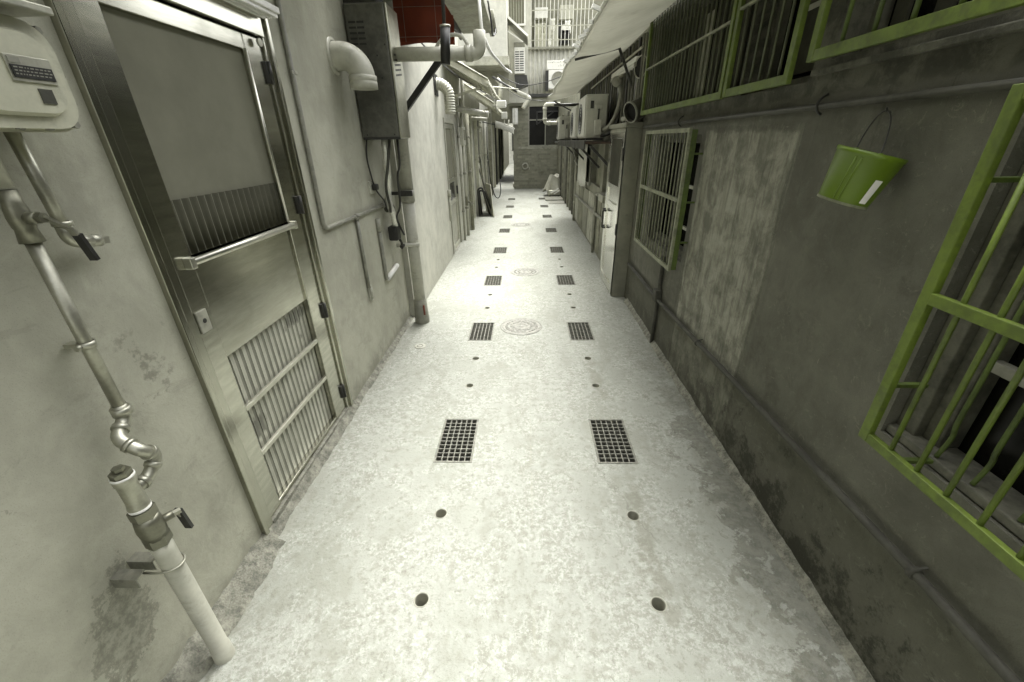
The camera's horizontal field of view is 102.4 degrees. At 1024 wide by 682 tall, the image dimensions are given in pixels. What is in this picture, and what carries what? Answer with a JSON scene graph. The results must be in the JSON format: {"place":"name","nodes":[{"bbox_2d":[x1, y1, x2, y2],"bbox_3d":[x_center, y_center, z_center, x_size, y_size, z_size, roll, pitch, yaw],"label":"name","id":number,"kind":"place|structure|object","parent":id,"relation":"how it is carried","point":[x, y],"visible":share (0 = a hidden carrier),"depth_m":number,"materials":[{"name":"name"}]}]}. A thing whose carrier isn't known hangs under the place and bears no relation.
{"place":"outdoors","nodes":[
{"label":"outdoors","id":0,"kind":"place"},
{"bbox_2d":[200,163,857,681],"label":"lane pavement","id":1,"kind":"structure","parent":0,"point":[536,555],"depth_m":1.94,"materials":[{"name":"concrete"}]},
{"bbox_2d":[160,533,285,681],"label":"kerb","id":2,"kind":"structure","parent":1,"relation":"on","point":[195,662],"depth_m":1.62,"materials":[{"name":"grey concrete"}]},
{"bbox_2d":[269,400,359,537],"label":"kerb","id":3,"kind":"structure","parent":1,"relation":"on","point":[276,529],"depth_m":2.27,"materials":[{"name":"concrete"}]},
{"bbox_2d":[355,315,413,403],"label":"kerb","id":4,"kind":"structure","parent":1,"relation":"on","point":[370,381],"depth_m":3.37,"materials":[{"name":"concrete"}]},
{"bbox_2d":[413,592,429,607],"bbox_3d":[-0.362,1.077,1.668,0.066,0.092,0.066,0,26,2],"label":"drain hole","id":5,"kind":"object","parent":1,"relation":"in","point":[421,600],"visible":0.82,"depth_m":1.67,"materials":[{"name":"grey metal"}]},
{"bbox_2d":[434,508,446,518],"bbox_3d":[-0.350,0.891,2.049,0.066,0.092,0.066,0,26,2],"label":"drain hole","id":6,"kind":"object","parent":1,"relation":"in","point":[440,513],"visible":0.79,"depth_m":2.05,"materials":[{"name":"grey plastic"}]},
{"bbox_2d":[433,418,478,462],"bbox_3d":[-0.335,0.612,2.538,0.224,0.023,0.410,0,26,2],"label":"drain grate","id":7,"kind":"object","parent":1,"relation":"in","point":[459,432],"visible":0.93,"depth_m":2.53,"materials":[{"name":"metal"}]},
{"bbox_2d":[456,112,465,239],"bbox_3d":[-0.881,-2.806,7.142,0.052,2.100,0.052,0,26,2],"label":"standpipe","id":8,"kind":"object","parent":1,"relation":"on","point":[460,168],"visible":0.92,"depth_m":7.09,"materials":[{"name":"grey plastic"}]},
{"bbox_2d":[459,98,470,235],"bbox_3d":[-0.832,-3.085,7.483,0.125,2.300,0.100,0,26,2],"label":"standpipe","id":9,"kind":"object","parent":1,"relation":"on","point":[467,202],"visible":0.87,"depth_m":7.54,"materials":[{"name":"plastic"}]},
{"bbox_2d":[465,113,474,229],"bbox_3d":[-0.833,-3.291,8.017,0.100,2.200,0.100,0,26,2],"label":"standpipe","id":10,"kind":"object","parent":1,"relation":"on","point":[469,168],"visible":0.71,"depth_m":7.96,"materials":[{"name":"grey metal"}]},
{"bbox_2d":[473,115,480,214],"bbox_3d":[-0.821,-4.117,9.650,0.100,2.250,0.090,0,26,2],"label":"post","id":11,"kind":"object","parent":1,"relation":"on","point":[476,158],"visible":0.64,"depth_m":9.52,"materials":[{"name":"grey metal"}]},
{"bbox_2d":[468,322,494,340],"bbox_3d":[-0.289,-0.086,3.965,0.224,0.023,0.410,0,26,2],"label":"drain grate","id":12,"kind":"object","parent":1,"relation":"in","point":[481,331],"visible":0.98,"depth_m":3.96,"materials":[{"name":"metal"}]},
{"bbox_2d":[477,187,491,216],"bbox_3d":[-0.641,-3.367,9.912,0.360,0.669,0.280,0,26,2],"label":"chair frame","id":13,"kind":"object","parent":1,"relation":"on","point":[481,214],"visible":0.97,"depth_m":9.89,"materials":[{"name":"black metal"}]},
{"bbox_2d":[483,116,487,182],"bbox_3d":[-0.751,-5.150,11.704,0.110,2.300,0.100,0,26,2],"label":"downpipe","id":14,"kind":"object","parent":1,"relation":"on","point":[485,152],"visible":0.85,"depth_m":11.59,"materials":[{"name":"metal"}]},
{"bbox_2d":[487,113,492,195],"bbox_3d":[-0.694,-5.920,13.164,0.130,2.400,0.120,0,26,2],"label":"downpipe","id":15,"kind":"object","parent":1,"relation":"on","point":[490,146],"visible":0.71,"depth_m":13.03,"materials":[{"name":"grey metal"}]},
{"bbox_2d":[485,183,494,216],"bbox_3d":[-0.529,-3.461,10.057,0.059,0.696,0.974,-7,27,-13],"label":"leaning board","id":16,"kind":"object","parent":1,"relation":"on","point":[488,189],"visible":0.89,"depth_m":10.00,"materials":[{"name":"grey wood"}]},
{"bbox_2d":[483,276,502,285],"bbox_3d":[-0.243,-0.785,5.393,0.224,0.023,0.410,0,26,2],"label":"drain grate","id":17,"kind":"object","parent":1,"relation":"in","point":[493,280],"visible":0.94,"depth_m":5.39,"materials":[{"name":"metal"}]},
{"bbox_2d":[501,318,541,334],"bbox_3d":[0.092,-0.142,4.049,0.410,0.016,0.410,0,26,2],"label":"manhole cover","id":18,"kind":"object","parent":1,"relation":"in","point":[521,326],"visible":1,"depth_m":4.04,"materials":[{"name":"metal"}]},
{"bbox_2d":[511,268,539,275],"bbox_3d":[0.182,-0.959,5.718,0.400,0.016,0.400,0,26,2],"label":"manhole cover","id":19,"kind":"object","parent":1,"relation":"in","point":[524,271],"visible":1,"depth_m":5.71,"materials":[{"name":"metal"}]},
{"bbox_2d":[437,422,633,461],"bbox_3d":[0.278,-1.413,6.985,1.240,0.296,14.200,0,26,2],"label":"drain channel","id":20,"kind":"object","parent":1,"relation":"in","point":[594,437],"visible":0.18,"depth_m":2.85,"materials":[{"name":"metal"}]},
{"bbox_2d":[543,174,560,195],"bbox_3d":[1.323,-5.031,13.258,0.658,0.648,0.933,0,26,2],"label":"covered machine","id":21,"kind":"object","parent":1,"relation":"on","point":[552,187],"visible":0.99,"depth_m":13.06,"materials":[{"name":"metal"}]},
{"bbox_2d":[556,275,575,284],"bbox_3d":[0.696,-0.787,5.362,0.224,0.023,0.410,0,26,2],"label":"drain grate","id":22,"kind":"object","parent":1,"relation":"in","point":[565,279],"visible":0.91,"depth_m":5.34,"materials":[{"name":"metal"}]},
{"bbox_2d":[566,322,594,339],"bbox_3d":[0.650,-0.089,3.934,0.224,0.023,0.410,0,26,2],"label":"drain grate","id":23,"kind":"object","parent":1,"relation":"in","point":[579,330],"visible":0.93,"depth_m":3.94,"materials":[{"name":"metal"}]},
{"bbox_2d":[588,419,637,463],"bbox_3d":[0.605,0.610,2.507,0.224,0.023,0.410,0,26,2],"label":"drain grate","id":24,"kind":"object","parent":1,"relation":"in","point":[598,430],"visible":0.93,"depth_m":2.49,"materials":[{"name":"metal"}]},
{"bbox_2d":[599,122,642,296],"bbox_3d":[1.293,-1.502,4.771,0.404,1.805,0.920,0,26,2],"label":"door frame","id":25,"kind":"object","parent":1,"relation":"on","point":[622,169],"visible":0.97,"depth_m":4.50,"materials":[{"name":"silver metal"}]},
{"bbox_2d":[599,132,625,293],"bbox_3d":[1.136,-1.477,4.790,0.089,1.686,0.795,0,26,2],"label":"door","id":26,"kind":"structure","parent":25,"relation":"in","point":[617,140],"depth_m":4.77,"materials":[{"name":"silver metal"}]},
{"bbox_2d":[626,510,639,520],"bbox_3d":[0.589,0.888,2.018,0.066,0.092,0.066,0,26,2],"label":"drain hole","id":27,"kind":"object","parent":1,"relation":"in","point":[632,515],"visible":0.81,"depth_m":2.02,"materials":[{"name":"grey metal"}]},
{"bbox_2d":[650,596,666,612],"bbox_3d":[0.577,1.075,1.637,0.066,0.092,0.066,0,26,2],"label":"drain hole","id":28,"kind":"object","parent":1,"relation":"in","point":[658,604],"visible":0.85,"depth_m":1.64,"materials":[{"name":"grey plastic"}]},
{"bbox_2d":[624,298,875,681],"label":"kerb","id":29,"kind":"structure","parent":1,"relation":"on","point":[857,666],"depth_m":1.85,"materials":[{"name":"grey concrete"}]},
{"bbox_2d":[650,256,665,342],"bbox_3d":[1.228,-0.334,3.506,0.053,0.780,0.080,0,26,2],"label":"standpipe","id":30,"kind":"object","parent":29,"relation":"on","point":[657,293],"visible":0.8,"depth_m":3.46,"materials":[{"name":"metal"}]},
{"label":"ground","id":31,"kind":"structure","parent":0,"visible":0},
{"bbox_2d":[0,0,410,681],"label":"house","id":32,"kind":"structure","parent":31,"relation":"on","point":[242,330],"depth_m":1.43,"materials":[{"name":"concrete"}]},
{"bbox_2d":[0,0,80,132],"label":"gas meter","id":33,"kind":"object","parent":32,"relation":"attached to","point":[36,94],"visible":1,"depth_m":0.87,"materials":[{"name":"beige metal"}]},
{"bbox_2d":[3,132,109,247],"bbox_3d":[-1.123,-0.373,1.022,0.042,0.291,0.116,0,26,2],"label":"gas pipe","id":34,"kind":"object","parent":33,"relation":"attached to","point":[31,169],"visible":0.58,"depth_m":0.98,"materials":[{"name":"metal"}]},
{"bbox_2d":[0,158,234,665],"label":"gas riser","id":35,"kind":"object","parent":32,"relation":"attached to","point":[148,520],"visible":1,"depth_m":1.14,"materials":[{"name":"metal"}]},
{"bbox_2d":[72,0,346,517],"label":"door","id":36,"kind":"structure","parent":32,"relation":"in","point":[191,98],"depth_m":1.71,"materials":[{"name":"silver metal"}]},
{"bbox_2d":[274,0,382,301],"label":"conduit","id":37,"kind":"object","parent":32,"relation":"attached to","point":[293,73],"depth_m":2.27,"materials":[{"name":"metal"}]},
{"bbox_2d":[326,37,377,90],"bbox_3d":[-0.994,-1.750,2.595,0.250,0.279,0.199,0,26,2],"label":"vent elbow","id":38,"kind":"object","parent":32,"relation":"attached to","point":[352,60],"visible":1,"depth_m":2.54,"materials":[{"name":"white plastic"}]},
{"bbox_2d":[368,180,378,194],"bbox_3d":[-1.073,-1.193,3.193,0.050,0.095,0.100,0,26,2],"label":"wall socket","id":39,"kind":"object","parent":32,"relation":"attached to","point":[372,187],"depth_m":3.18,"materials":[{"name":"plastic"}]},
{"bbox_2d":[375,218,398,280],"bbox_3d":[-1.069,-0.811,3.547,0.045,0.522,0.343,0,26,2],"label":"pipe","id":40,"kind":"object","parent":32,"relation":"attached to","point":[389,275],"visible":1,"depth_m":3.42,"materials":[{"name":"white paint"}]},
{"bbox_2d":[388,225,404,248],"bbox_3d":[-1.022,-0.914,3.645,0.080,0.224,0.190,0,26,2],"label":"junction box","id":41,"kind":"object","parent":32,"relation":"attached to","point":[394,233],"visible":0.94,"depth_m":3.55,"materials":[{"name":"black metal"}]},
{"bbox_2d":[383,0,429,323],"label":"downpipe","id":42,"kind":"object","parent":32,"relation":"attached to","point":[412,244],"visible":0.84,"depth_m":3.75,"materials":[{"name":"grey plastic"}]},
{"bbox_2d":[343,0,485,139],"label":"water heater","id":43,"kind":"object","parent":32,"relation":"attached to","point":[372,29],"visible":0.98,"depth_m":2.85,"materials":[{"name":"metal"}]},
{"bbox_2d":[385,139,391,212],"bbox_3d":[-0.990,-1.288,3.238,0.090,0.561,0.160,-23,34,-38],"label":"cable","id":44,"kind":"object","parent":43,"relation":"hanging from","point":[386,175],"visible":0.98,"depth_m":3.17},
{"bbox_2d":[381,140,397,226],"bbox_3d":[-1.002,-1.258,3.338,0.077,0.702,0.212,-9,27,-16],"label":"water hose","id":45,"kind":"object","parent":43,"relation":"hanging from","point":[384,144],"visible":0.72,"depth_m":3.31,"materials":[{"name":"plastic"}]},
{"bbox_2d":[396,139,404,234],"bbox_3d":[-0.930,-1.229,3.352,0.069,0.764,0.210,-13,29,-23],"label":"cable","id":46,"kind":"object","parent":43,"relation":"attached to","point":[398,171],"visible":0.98,"depth_m":3.31,"materials":[{"name":"black rubber"}]},
{"bbox_2d":[440,0,450,64],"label":"awning crank","id":47,"kind":"object","parent":43,"relation":"hanging from","point":[445,42],"visible":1,"depth_m":2.74,"materials":[{"name":"black metal"}]},
{"bbox_2d":[435,33,468,45],"bbox_3d":[-0.437,-2.141,2.947,0.286,0.110,0.037,5,27,13],"label":"hose","id":48,"kind":"object","parent":43,"relation":"attached to","point":[462,37],"visible":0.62,"depth_m":2.92,"materials":[{"name":"plastic"}]},
{"bbox_2d":[477,0,511,73],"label":"hose","id":49,"kind":"object","parent":43,"relation":"attached to","point":[487,44],"visible":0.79,"depth_m":2.92,"materials":[{"name":"white paint"}]},
{"bbox_2d":[390,32,466,316],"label":"house","id":50,"kind":"structure","parent":31,"relation":"on","point":[433,152],"depth_m":5.09,"materials":[{"name":"paint"}]},
{"bbox_2d":[407,61,440,111],"bbox_3d":[-0.800,-2.391,3.810,0.519,0.557,0.104,0,26,2],"label":"strut","id":51,"kind":"object","parent":50,"relation":"attached to","point":[424,82],"visible":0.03,"depth_m":3.79,"materials":[{"name":"black metal"}]},
{"bbox_2d":[433,74,455,113],"bbox_3d":[-0.862,-3.189,5.317,0.242,0.450,0.220,0,26,2],"label":"flexible duct","id":52,"kind":"object","parent":50,"relation":"attached to","point":[444,87],"visible":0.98,"depth_m":5.27,"materials":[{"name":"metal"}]},
{"bbox_2d":[445,123,460,248],"bbox_3d":[-0.953,-2.433,6.592,0.070,1.855,0.790,0,26,2],"label":"door","id":53,"kind":"structure","parent":50,"relation":"in","point":[448,127],"depth_m":6.68,"materials":[{"name":"silver metal"}]},
{"bbox_2d":[457,114,465,144],"bbox_3d":[-0.869,-3.589,6.984,0.118,0.484,0.355,0,26,2],"label":"meter box","id":54,"kind":"object","parent":50,"relation":"attached to","point":[462,134],"visible":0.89,"depth_m":6.95,"materials":[{"name":"plastic"}]},
{"bbox_2d":[445,0,496,39],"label":"canopy slab","id":55,"kind":"structure","parent":50,"relation":"attached to","point":[464,13],"depth_m":3.52,"materials":[{"name":"concrete"}]},
{"bbox_2d":[392,0,454,45],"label":"red tarp","id":56,"kind":"object","parent":55,"relation":"hanging from","point":[419,21],"visible":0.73,"depth_m":3.49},
{"bbox_2d":[448,61,495,97],"bbox_3d":[-0.630,-4.088,6.511,0.662,0.578,1.751,0,26,2],"label":"canopy","id":57,"kind":"object","parent":50,"relation":"attached to","point":[479,81],"visible":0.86,"depth_m":5.88,"materials":[{"name":"grey metal"}]},
{"bbox_2d":[455,105,488,120],"bbox_3d":[-0.669,-3.917,7.090,0.374,0.193,1.204,3,26,9],"label":"pipe run","id":58,"kind":"object","parent":50,"relation":"attached to","point":[467,110],"visible":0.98,"depth_m":7.21,"materials":[{"name":"plastic"}]},
{"bbox_2d":[459,61,493,229],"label":"house","id":59,"kind":"structure","parent":31,"relation":"on","point":[469,100],"depth_m":9.57,"materials":[{"name":"concrete"}]},
{"bbox_2d":[463,82,501,116],"bbox_3d":[-0.574,-5.257,9.196,0.606,0.577,3.301,0,26,2],"label":"canopy","id":60,"kind":"object","parent":59,"relation":"attached to","point":[489,104],"visible":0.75,"depth_m":7.79,"materials":[{"name":"grey metal"}]},
{"bbox_2d":[457,0,510,104],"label":"house","id":61,"kind":"structure","parent":59,"relation":"on","point":[487,65],"depth_m":10.75,"materials":[{"name":"concrete"}]},
{"bbox_2d":[482,121,514,133],"bbox_3d":[-0.362,-5.978,11.558,0.866,0.339,1.213,0,26,2],"label":"awning","id":62,"kind":"object","parent":59,"relation":"attached to","point":[502,126],"visible":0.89,"depth_m":11.01,"materials":[{"name":"fabric"}]},
{"bbox_2d":[495,77,530,109],"bbox_3d":[0.039,-6.213,10.335,0.894,0.724,0.131,0,26,2],"label":"gutter pipe","id":63,"kind":"object","parent":59,"relation":"attached to","point":[520,93],"visible":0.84,"depth_m":10.30,"materials":[{"name":"plastic"}]},
{"bbox_2d":[491,105,512,186],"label":"passage wall","id":64,"kind":"structure","parent":31,"relation":"on","point":[500,150],"depth_m":17.61,"materials":[{"name":"grey concrete"}]},
{"bbox_2d":[509,123,513,162],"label":"end wall","id":65,"kind":"structure","parent":31,"relation":"on","point":[511,150],"depth_m":31.66,"materials":[{"name":"paint"}]},
{"bbox_2d":[513,93,562,188],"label":"brick house","id":66,"kind":"structure","parent":31,"relation":"on","point":[535,146],"depth_m":14.82,"materials":[{"name":"brick"}]},
{"bbox_2d":[507,0,527,105],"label":"house","id":67,"kind":"structure","parent":66,"relation":"on","point":[518,12],"depth_m":12.22,"materials":[{"name":"white paint"}]},
{"bbox_2d":[507,15,528,45],"bbox_3d":[0.164,-8.624,11.573,0.636,0.672,1.231,0,26,2],"label":"awning","id":68,"kind":"object","parent":67,"relation":"attached to","point":[518,31],"visible":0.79,"depth_m":11.26,"materials":[{"name":"white paint"}]},
{"bbox_2d":[514,42,527,89],"bbox_3d":[0.272,-8.038,12.131,0.400,1.120,0.938,0,26,2],"label":"air conditioner","id":69,"kind":"object","parent":67,"relation":"attached to","point":[520,76],"visible":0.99,"depth_m":11.71,"materials":[{"name":"white paint"}]},
{"bbox_2d":[528,106,558,146],"bbox_3d":[1.195,-7.602,14.597,1.260,1.260,0.120,0,26,2],"label":"window","id":70,"kind":"structure","parent":66,"relation":"in","point":[539,135],"depth_m":14.64,"materials":[{"name":"black glass"}]},
{"bbox_2d":[528,0,603,93],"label":"house","id":71,"kind":"structure","parent":66,"relation":"on","point":[578,14],"depth_m":14.32,"materials":[{"name":"white paint"}]},
{"bbox_2d":[535,23,545,46],"bbox_3d":[1.010,-10.816,14.689,0.400,0.800,0.240,0,26,2],"label":"balcony window","id":72,"kind":"structure","parent":71,"relation":"in","point":[536,28],"depth_m":14.57,"materials":[{"name":"glass"}]},
{"bbox_2d":[535,7,547,19],"bbox_3d":[1.023,-11.445,14.381,0.450,0.300,0.240,0,26,2],"label":"balcony window","id":73,"kind":"structure","parent":71,"relation":"in","point":[538,14],"depth_m":14.29,"materials":[{"name":"white paint"}]},
{"bbox_2d":[547,26,558,46],"bbox_3d":[1.460,-10.795,14.685,0.400,0.750,0.240,0,26,2],"label":"balcony window","id":74,"kind":"structure","parent":71,"relation":"in","point":[549,33],"depth_m":14.56,"materials":[{"name":"glass"}]},
{"bbox_2d":[545,70,562,91],"bbox_3d":[1.506,-8.929,14.111,0.720,0.600,0.408,0,26,2],"label":"air conditioner","id":75,"kind":"object","parent":71,"relation":"attached to","point":[551,75],"visible":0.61,"depth_m":13.96,"materials":[{"name":"white paint"}]},
{"bbox_2d":[547,60,564,69],"bbox_3d":[1.655,-9.277,13.809,0.960,0.255,0.056,0,26,2],"label":"sign board","id":76,"kind":"object","parent":75,"relation":"on","point":[555,64],"visible":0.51,"depth_m":13.80,"materials":[{"name":"white paint"}]},
{"bbox_2d":[559,5,573,20],"bbox_3d":[1.898,-11.447,14.352,0.500,0.400,0.240,0,26,2],"label":"balcony window","id":77,"kind":"structure","parent":71,"relation":"in","point":[561,12],"depth_m":14.26,"materials":[{"name":"plastic"}]},
{"bbox_2d":[557,32,648,259],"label":"house","id":78,"kind":"structure","parent":31,"relation":"on","point":[565,172],"depth_m":6.57,"materials":[{"name":"grey concrete"}]},
{"bbox_2d":[543,102,559,124],"bbox_3d":[1.038,-4.952,8.960,0.735,0.442,0.089,0,26,2],"label":"gutter pipe","id":79,"kind":"object","parent":78,"relation":"attached to","point":[545,122],"visible":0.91,"depth_m":8.95,"materials":[{"name":"plastic"}]},
{"bbox_2d":[572,156,577,220],"bbox_3d":[1.377,-3.435,8.912,0.081,1.600,0.081,0,26,2],"label":"wall pipe","id":80,"kind":"object","parent":78,"relation":"attached to","point":[575,180],"depth_m":8.94,"materials":[{"name":"grey plastic"}]},
{"bbox_2d":[558,140,609,167],"bbox_3d":[1.122,-3.049,6.686,0.445,0.391,4.090,0,26,2],"label":"shelf","id":81,"kind":"object","parent":78,"relation":"attached to","point":[578,144],"visible":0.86,"depth_m":5.49,"materials":[{"name":"black metal"}]},
{"bbox_2d":[556,116,570,140],"bbox_3d":[1.119,-4.537,8.800,0.292,0.446,0.754,0,26,2],"label":"air conditioner","id":82,"kind":"object","parent":81,"relation":"on","point":[563,127],"visible":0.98,"depth_m":8.51,"materials":[{"name":"white metal"}]},
{"bbox_2d":[570,105,579,139],"bbox_3d":[1.032,-3.213,6.082,0.282,0.434,0.804,0,26,2],"label":"air conditioner","id":83,"kind":"object","parent":81,"relation":"on","point":[574,123],"visible":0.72,"depth_m":5.87,"materials":[{"name":"white metal"}]},
{"bbox_2d":[573,144,587,187],"bbox_3d":[1.276,-3.343,7.793,0.149,0.740,1.504,0,26,2],"label":"curtain","id":84,"kind":"object","parent":81,"relation":"hanging from","point":[581,163],"visible":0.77,"depth_m":7.56,"materials":[{"name":"white fabric"}]},
{"bbox_2d":[578,94,608,139],"bbox_3d":[1.009,-2.816,5.213,0.272,0.484,0.754,0,26,2],"label":"air conditioner","id":85,"kind":"object","parent":81,"relation":"on","point":[592,116],"visible":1,"depth_m":4.92,"materials":[{"name":"white metal"}]},
{"bbox_2d":[601,84,622,131],"bbox_3d":[1.162,-2.698,4.747,0.124,0.508,0.296,-9,27,-15],"label":"hose","id":86,"kind":"object","parent":85,"relation":"attached to","point":[617,109],"visible":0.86,"depth_m":4.70,"materials":[{"name":"plastic"}]},
{"bbox_2d":[591,193,597,252],"bbox_3d":[1.274,-1.692,6.115,0.055,0.928,0.741,0,26,2],"label":"wall pipe","id":87,"kind":"object","parent":78,"relation":"attached to","point":[594,223],"depth_m":6.41,"materials":[{"name":"metal"}]},
{"bbox_2d":[547,0,684,110],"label":"awning","id":88,"kind":"object","parent":78,"relation":"attached to","point":[612,32],"visible":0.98,"depth_m":3.45,"materials":[{"name":"metal"}]},
{"bbox_2d":[591,45,643,88],"bbox_3d":[1.239,-3.383,5.199,0.022,0.042,3.220,0,26,2],"label":"rail","id":89,"kind":"object","parent":78,"relation":"attached to","point":[627,59],"visible":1,"depth_m":4.66,"materials":[{"name":"metal"}]},
{"bbox_2d":[612,73,625,86],"bbox_3d":[1.166,-2.837,4.468,0.162,0.135,0.089,0,26,2],"label":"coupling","id":90,"kind":"object","parent":78,"relation":"attached to","point":[616,81],"visible":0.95,"depth_m":4.45,"materials":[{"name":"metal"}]},
{"bbox_2d":[610,56,638,81],"bbox_3d":[1.224,-2.934,4.467,0.075,0.083,1.230,0,26,2],"label":"batten lamp","id":91,"kind":"object","parent":78,"relation":"attached to","point":[631,64],"visible":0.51,"depth_m":4.23,"materials":[{"name":"white paint"}]},
{"bbox_2d":[623,97,646,122],"bbox_3d":[1.251,-2.233,3.930,0.360,0.269,0.187,-12,28,-22],"label":"duct","id":92,"kind":"object","parent":78,"relation":"attached to","point":[632,111],"visible":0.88,"depth_m":3.90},
{"bbox_2d":[634,55,645,78],"bbox_3d":[1.220,-2.589,3.883,0.026,0.190,0.190,-12,28,-22],"label":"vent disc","id":93,"kind":"object","parent":78,"relation":"attached to","point":[637,69],"visible":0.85,"depth_m":3.91,"materials":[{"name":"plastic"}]},
{"bbox_2d":[639,32,647,97],"bbox_3d":[1.232,-2.558,3.854,0.018,0.570,0.018,10,28,22],"label":"rod","id":94,"kind":"object","parent":78,"relation":"attached to","point":[644,57],"visible":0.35,"depth_m":3.84,"materials":[{"name":"grey metal"}]},
{"bbox_2d":[624,0,1023,681],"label":"house","id":95,"kind":"structure","parent":31,"relation":"on","point":[788,298],"depth_m":1.42,"materials":[{"name":"concrete"}]},
{"bbox_2d":[634,128,702,270],"bbox_3d":[1.192,-1.148,3.243,0.118,0.925,1.040,0,26,2],"label":"window grille","id":96,"kind":"object","parent":95,"relation":"attached to","point":[683,187],"depth_m":3.02,"materials":[{"name":"metal"}]},
{"bbox_2d":[653,135,701,257],"bbox_3d":[1.336,-1.157,3.250,0.080,0.840,0.930,0,26,2],"label":"window","id":97,"kind":"structure","parent":95,"relation":"in","point":[698,142],"depth_m":3.44,"materials":[{"name":"brown metal"}]},
{"bbox_2d":[641,0,738,115],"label":"window grille","id":98,"kind":"object","parent":95,"relation":"attached to","point":[707,97],"depth_m":2.69,"materials":[{"name":"metal"}]},
{"bbox_2d":[665,0,754,110],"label":"window","id":99,"kind":"structure","parent":95,"relation":"in","point":[724,2],"depth_m":2.83,"materials":[{"name":"brown metal"}]},
{"bbox_2d":[722,0,810,97],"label":"window grille","id":100,"kind":"object","parent":95,"relation":"attached to","point":[785,78],"depth_m":1.81,"materials":[{"name":"green metal"}]},
{"bbox_2d":[761,0,820,90],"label":"window","id":101,"kind":"structure","parent":95,"relation":"in","point":[802,70],"depth_m":1.97,"materials":[{"name":"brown metal"}]},
{"bbox_2d":[627,262,1021,681],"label":"wall pipe","id":102,"kind":"object","parent":95,"relation":"attached to","point":[989,655],"depth_m":1.28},
{"bbox_2d":[642,77,1023,127],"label":"ledge pipe","id":103,"kind":"object","parent":95,"relation":"attached to","point":[997,85],"visible":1,"depth_m":1.30,"materials":[{"name":"black metal"}]},
{"bbox_2d":[806,0,1023,62],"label":"window grille","id":104,"kind":"object","parent":95,"relation":"attached to","point":[963,10],"depth_m":1.16,"materials":[{"name":"green metal"}]},
{"bbox_2d":[858,83,1023,581],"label":"window grille","id":105,"kind":"object","parent":95,"relation":"attached to","point":[983,178],"depth_m":0.97,"materials":[{"name":"green metal"}]},
{"bbox_2d":[861,0,1023,50],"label":"window","id":106,"kind":"structure","parent":95,"relation":"in","point":[894,12],"depth_m":1.36,"materials":[{"name":"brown metal"}]},
{"bbox_2d":[886,162,1023,541],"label":"window","id":107,"kind":"structure","parent":95,"relation":"in","point":[1003,446],"depth_m":1.09,"materials":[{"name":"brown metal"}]},
{"bbox_3d":[1.177,-0.718,1.282,0.030,0.021,0.006,0,26,2],"label":"nail","id":108,"kind":"object","parent":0,"visible":0},
{"bbox_2d":[817,110,908,209],"bbox_3d":[1.084,-0.553,1.262,0.192,0.279,0.202,0,26,2],"label":"bucket","id":109,"kind":"object","parent":108,"relation":"hanging from","point":[856,177],"visible":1,"depth_m":1.23,"materials":[{"name":"green plastic"}]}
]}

